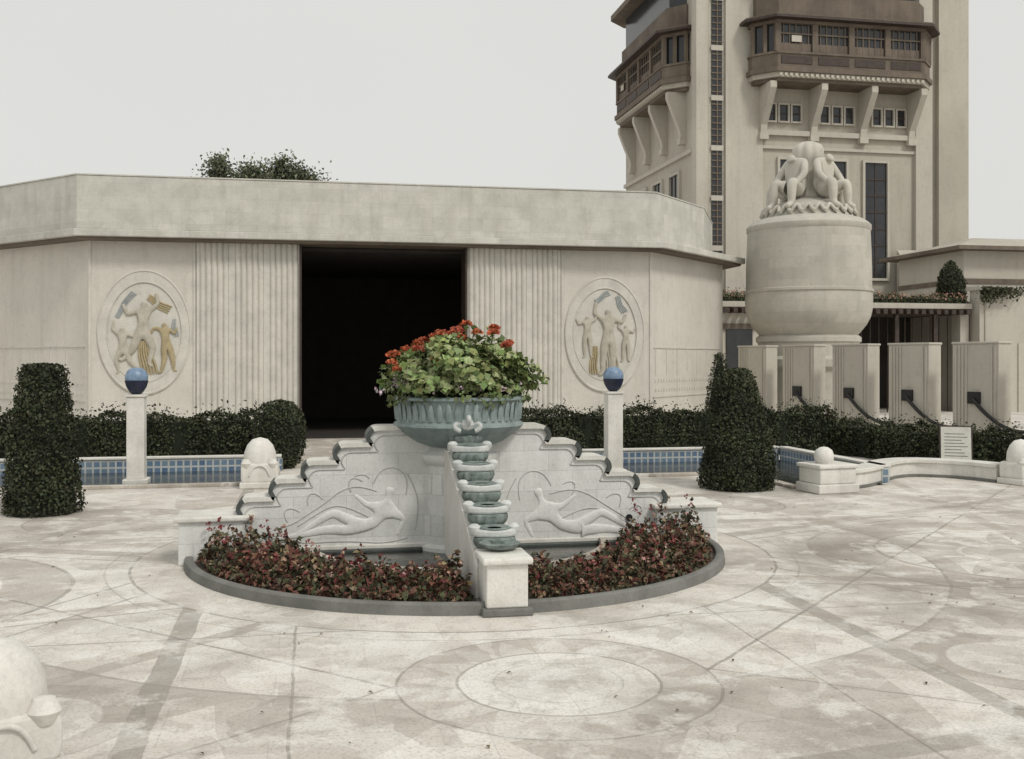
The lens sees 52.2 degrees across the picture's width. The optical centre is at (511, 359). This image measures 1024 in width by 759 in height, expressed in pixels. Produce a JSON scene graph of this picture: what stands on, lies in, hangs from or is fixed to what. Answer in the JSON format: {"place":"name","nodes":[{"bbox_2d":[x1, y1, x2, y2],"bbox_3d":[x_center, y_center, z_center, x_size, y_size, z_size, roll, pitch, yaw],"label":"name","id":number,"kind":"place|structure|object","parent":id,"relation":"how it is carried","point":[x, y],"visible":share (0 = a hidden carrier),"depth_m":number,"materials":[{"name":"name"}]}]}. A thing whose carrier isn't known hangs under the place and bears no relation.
{"place":"outdoors","nodes":[
{"label":"outdoors","id":0,"kind":"place"},
{"bbox_2d":[0,408,1023,758],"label":"ground","id":1,"kind":"structure","parent":0,"point":[144,648],"depth_m":7.15,"materials":[{"name":"beige stone"}]},
{"bbox_2d":[0,637,66,758],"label":"domed stone post","id":2,"kind":"object","parent":1,"relation":"on","point":[30,718],"visible":1,"depth_m":4.92,"materials":[{"name":"white stone"}]},
{"bbox_2d":[0,362,87,517],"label":"clipped cone yew","id":3,"kind":"object","parent":1,"relation":"on","point":[41,478],"visible":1,"depth_m":13.33,"materials":[{"name":"green plant"}]},
{"bbox_2d":[0,399,258,458],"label":"hedge","id":4,"kind":"object","parent":1,"relation":"on","point":[197,434],"visible":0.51,"depth_m":19.49,"materials":[{"name":"green plant"}]},
{"bbox_2d":[0,454,281,489],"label":"garden pool","id":5,"kind":"structure","parent":1,"relation":"on","point":[175,471],"depth_m":18.00,"materials":[{"name":"blue tile"}]},
{"bbox_2d":[122,367,150,483],"bbox_3d":[-5.992,1.065,16.673,0.380,1.870,0.380,0,0,-11],"label":"blue ball pedestal","id":6,"kind":"object","parent":5,"relation":"on","point":[136,380],"visible":0.98,"depth_m":16.55,"materials":[{"name":"white stone"}]},
{"bbox_2d":[239,437,278,488],"bbox_3d":[-3.942,1.610,16.351,0.600,0.780,0.550,0,0,-11],"label":"domed stone post","id":7,"kind":"object","parent":1,"relation":"on","point":[259,466],"visible":0.98,"depth_m":16.14,"materials":[{"name":"white stone"}]},
{"bbox_2d":[191,148,337,180],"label":"tree","id":8,"kind":"object","parent":1,"relation":"on","point":[284,170],"visible":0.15,"depth_m":43.81,"materials":[{"name":"green plant"}]},
{"bbox_2d":[251,399,308,468],"bbox_3d":[-4.288,1.364,19.242,1.064,1.291,1.057,0,0,-11],"label":"clipped ball box","id":9,"kind":"object","parent":1,"relation":"on","point":[280,426],"visible":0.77,"depth_m":18.96,"materials":[{"name":"green plant"}]},
{"bbox_2d":[282,438,365,469],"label":"entrance steps","id":10,"kind":"structure","parent":1,"relation":"on","point":[320,447],"depth_m":22.32,"materials":[{"name":"beige stone"}]},
{"bbox_2d":[0,173,744,438],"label":"exhibition pavilion","id":11,"kind":"structure","parent":1,"relation":"on","point":[315,301],"depth_m":25.30,"materials":[{"name":"paint"}]},
{"bbox_2d":[173,422,724,617],"bbox_3d":[-0.553,1.320,10.813,5.600,1.360,5.520,0,0,-11],"label":"cascade fountain","id":12,"kind":"object","parent":1,"relation":"on","point":[497,514],"visible":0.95,"depth_m":10.46,"materials":[{"name":"white stone"}]},
{"bbox_2d":[197,493,711,601],"bbox_3d":[-0.179,1.696,9.614,5.168,0.567,2.635,0,0,-18],"label":"red flower bed","id":13,"kind":"object","parent":12,"relation":"on","point":[659,555],"visible":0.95,"depth_m":9.03,"materials":[{"name":"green plant"}]},
{"bbox_2d":[393,396,522,447],"bbox_3d":[-0.548,0.637,10.787,1.350,0.525,1.444,0,0,-11],"label":"flower bowl","id":14,"kind":"object","parent":12,"relation":"on","point":[436,422],"visible":0.75,"depth_m":10.29,"materials":[{"name":"stone"}]},
{"bbox_2d":[374,320,549,409],"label":"geranium planting","id":15,"kind":"object","parent":14,"relation":"in","point":[445,363],"visible":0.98,"depth_m":10.44,"materials":[{"name":"green plant"}]},
{"bbox_2d":[52,499,1014,754],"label":"fallen leaves","id":16,"kind":"object","parent":1,"relation":"on","point":[488,746],"visible":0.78,"depth_m":6.92,"materials":[{"name":"brown plant"}]},
{"bbox_2d":[519,395,837,454],"bbox_3d":[3.443,1.386,21.724,6.870,1.307,1.106,0,0,-11],"label":"hedge","id":17,"kind":"object","parent":1,"relation":"on","point":[806,428],"visible":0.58,"depth_m":21.36,"materials":[{"name":"green plant"}]},
{"bbox_2d":[704,352,727,414],"bbox_3d":[4.769,0.915,24.009,0.888,2.176,0.846,0,0,-11],"label":"clipped cone yew","id":18,"kind":"object","parent":1,"relation":"on","point":[718,370],"visible":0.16,"depth_m":23.94,"materials":[{"name":"green plant"}]},
{"bbox_2d":[582,446,890,488],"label":"garden pool","id":19,"kind":"structure","parent":1,"relation":"on","point":[662,462],"depth_m":19.50,"materials":[{"name":"blue tile"}]},
{"bbox_2d":[602,367,626,469],"bbox_3d":[1.763,1.065,18.180,0.380,1.870,0.380,0,0,-11],"label":"blue ball pedestal","id":20,"kind":"object","parent":19,"relation":"on","point":[613,379],"visible":0.88,"depth_m":18.05,"materials":[{"name":"white stone"}]},
{"bbox_2d":[696,367,778,491],"bbox_3d":[3.522,1.061,16.195,1.274,1.891,1.252,0,0,-11],"label":"clipped cone yew","id":21,"kind":"object","parent":1,"relation":"on","point":[738,447],"visible":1,"depth_m":15.87,"materials":[{"name":"green plant"}]},
{"bbox_2d":[744,141,873,414],"bbox_3d":[8.501,-2.120,30.003,3.580,8.240,3.580,0,0,-11],"label":"monumental vase","id":22,"kind":"object","parent":1,"relation":"on","point":[809,266],"visible":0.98,"depth_m":28.71,"materials":[{"name":"beige stone"}]},
{"bbox_2d":[796,447,858,494],"bbox_3d":[4.771,1.660,15.811,0.720,0.680,0.600,0,0,-20],"label":"ball topped post","id":23,"kind":"object","parent":1,"relation":"on","point":[823,472],"visible":1,"depth_m":15.60,"materials":[{"name":"white stone"}]},
{"bbox_2d":[723,286,1023,411],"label":"terrace restaurant","id":24,"kind":"structure","parent":1,"relation":"on","point":[972,320],"depth_m":39.44,"materials":[{"name":"beige paint"}]},
{"bbox_2d":[723,323,752,328],"bbox_3d":[8.275,-1.200,37.982,1.300,0.200,0.090,0,0,-11],"label":"window frame","id":25,"kind":"structure","parent":24,"relation":"in","point":[725,325],"depth_m":37.91,"materials":[{"name":"brown concrete"}]},
{"bbox_2d":[726,329,752,372],"bbox_3d":[8.270,-0.200,38.006,1.000,1.800,0.060,0,0,-11],"label":"window dark","id":26,"kind":"structure","parent":24,"relation":"in","point":[734,337],"depth_m":37.95,"materials":[{"name":"grey glass"}]},
{"bbox_2d":[723,286,1023,306],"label":"terrace flower boxes","id":27,"kind":"object","parent":24,"relation":"on","point":[989,292],"visible":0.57,"depth_m":39.08,"materials":[{"name":"green plant"}]},
{"bbox_2d":[935,260,967,297],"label":"clipped cone yew","id":28,"kind":"object","parent":24,"relation":"on","point":[950,279],"visible":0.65,"depth_m":40.35,"materials":[{"name":"green plant"}]},
{"bbox_2d":[879,238,1023,301],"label":"roof terrace pavilion","id":29,"kind":"structure","parent":24,"relation":"on","point":[987,262],"depth_m":41.78,"materials":[{"name":"beige paint"}]},
{"bbox_2d":[737,341,1023,438],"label":"stone pillar row","id":30,"kind":"object","parent":1,"relation":"on","point":[981,382],"visible":0.59,"depth_m":24.36,"materials":[{"name":"beige stone"}]},
{"bbox_2d":[828,406,1023,461],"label":"hedge","id":31,"kind":"object","parent":1,"relation":"on","point":[881,440],"visible":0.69,"depth_m":20.28,"materials":[{"name":"green plant"}]},
{"bbox_2d":[859,474,996,487],"bbox_3d":[6.258,1.975,17.143,3.466,0.050,1.485,0,0,-20],"label":"wall base","id":32,"kind":"object","parent":1,"relation":"on","point":[931,475],"visible":0.47,"depth_m":17.44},
{"bbox_2d":[856,463,999,484],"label":"low curved wall","id":33,"kind":"structure","parent":32,"relation":"on","point":[933,468],"depth_m":17.46,"materials":[{"name":"white stone"}]},
{"bbox_2d":[856,457,999,472],"bbox_3d":[6.261,1.730,17.148,3.489,0.060,1.512,0,0,-20],"label":"coping","id":34,"kind":"object","parent":33,"relation":"on","point":[866,467],"visible":0.71,"depth_m":17.39,"materials":[{"name":"white stone"}]},
{"bbox_2d":[939,425,972,459],"bbox_3d":[7.962,1.600,18.741,0.560,0.800,0.275,0,0,21],"label":"information sign","id":35,"kind":"object","parent":1,"relation":"on","point":[955,442],"visible":0.86,"depth_m":18.72,"materials":[{"name":"white"}]},
{"bbox_2d":[997,439,1023,485],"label":"domed stone post","id":36,"kind":"object","parent":1,"relation":"on","point":[1011,469],"visible":1,"depth_m":16.65,"materials":[{"name":"white stone"}]},
{"bbox_2d":[0,0,1023,238],"label":"sky","id":37,"kind":"structure","parent":0,"point":[499,93],"materials":[{"name":"white"}]},
{"bbox_2d":[608,0,968,295],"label":"exposition tower","id":38,"kind":"structure","parent":0,"point":[724,107],"depth_m":51.05,"materials":[{"name":"beige concrete"}]},
{"bbox_2d":[654,184,659,192],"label":"window glass","id":39,"kind":"structure","parent":38,"relation":"in","point":[655,187],"depth_m":55.82,"materials":[{"name":"black glass"}]},
{"bbox_2d":[671,175,676,197],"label":"window glass","id":40,"kind":"structure","parent":38,"relation":"in","point":[672,179],"depth_m":53.23,"materials":[{"name":"black glass"}]},
{"bbox_2d":[769,105,774,119],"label":"window glass","id":41,"kind":"structure","parent":38,"relation":"in","point":[772,115],"depth_m":50.68,"materials":[{"name":"black glass"}]},
{"bbox_2d":[780,160,785,202],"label":"window glass","id":42,"kind":"structure","parent":38,"relation":"in","point":[782,162],"depth_m":50.78,"materials":[{"name":"grey glass"}]},
{"bbox_2d":[780,105,786,120],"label":"window glass","id":43,"kind":"structure","parent":38,"relation":"in","point":[783,108],"depth_m":50.79,"materials":[{"name":"grey glass"}]},
{"bbox_2d":[793,106,799,121],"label":"window glass","id":44,"kind":"structure","parent":38,"relation":"in","point":[796,109],"depth_m":50.93,"materials":[{"name":"grey glass"}]},
{"bbox_2d":[821,107,827,122],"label":"window glass","id":45,"kind":"structure","parent":38,"relation":"in","point":[824,119],"depth_m":51.20,"materials":[{"name":"grey glass"}]},
{"bbox_2d":[833,108,839,122],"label":"window glass","id":46,"kind":"structure","parent":38,"relation":"in","point":[836,111],"depth_m":51.33,"materials":[{"name":"grey glass"}]},
{"bbox_2d":[836,162,845,177],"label":"window glass","id":47,"kind":"structure","parent":38,"relation":"in","point":[841,166],"depth_m":51.39,"materials":[{"name":"grey glass"}]},
{"bbox_2d":[846,108,852,123],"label":"window glass","id":48,"kind":"structure","parent":38,"relation":"in","point":[849,112],"depth_m":51.45,"materials":[{"name":"grey glass"}]},
{"bbox_2d":[865,163,885,277],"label":"window glass","id":49,"kind":"structure","parent":38,"relation":"in","point":[869,167],"depth_m":51.74,"materials":[{"name":"black glass"}]},
{"bbox_2d":[873,110,879,124],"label":"window glass","id":50,"kind":"structure","parent":38,"relation":"in","point":[876,113],"depth_m":51.73,"materials":[{"name":"grey glass"}]},
{"bbox_2d":[885,110,891,125],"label":"window glass","id":51,"kind":"structure","parent":38,"relation":"in","point":[888,114],"depth_m":51.85,"materials":[{"name":"grey glass"}]},
{"bbox_2d":[898,111,903,125],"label":"window glass","id":52,"kind":"structure","parent":38,"relation":"in","point":[900,113],"depth_m":51.98,"materials":[{"name":"black glass"}]}
]}

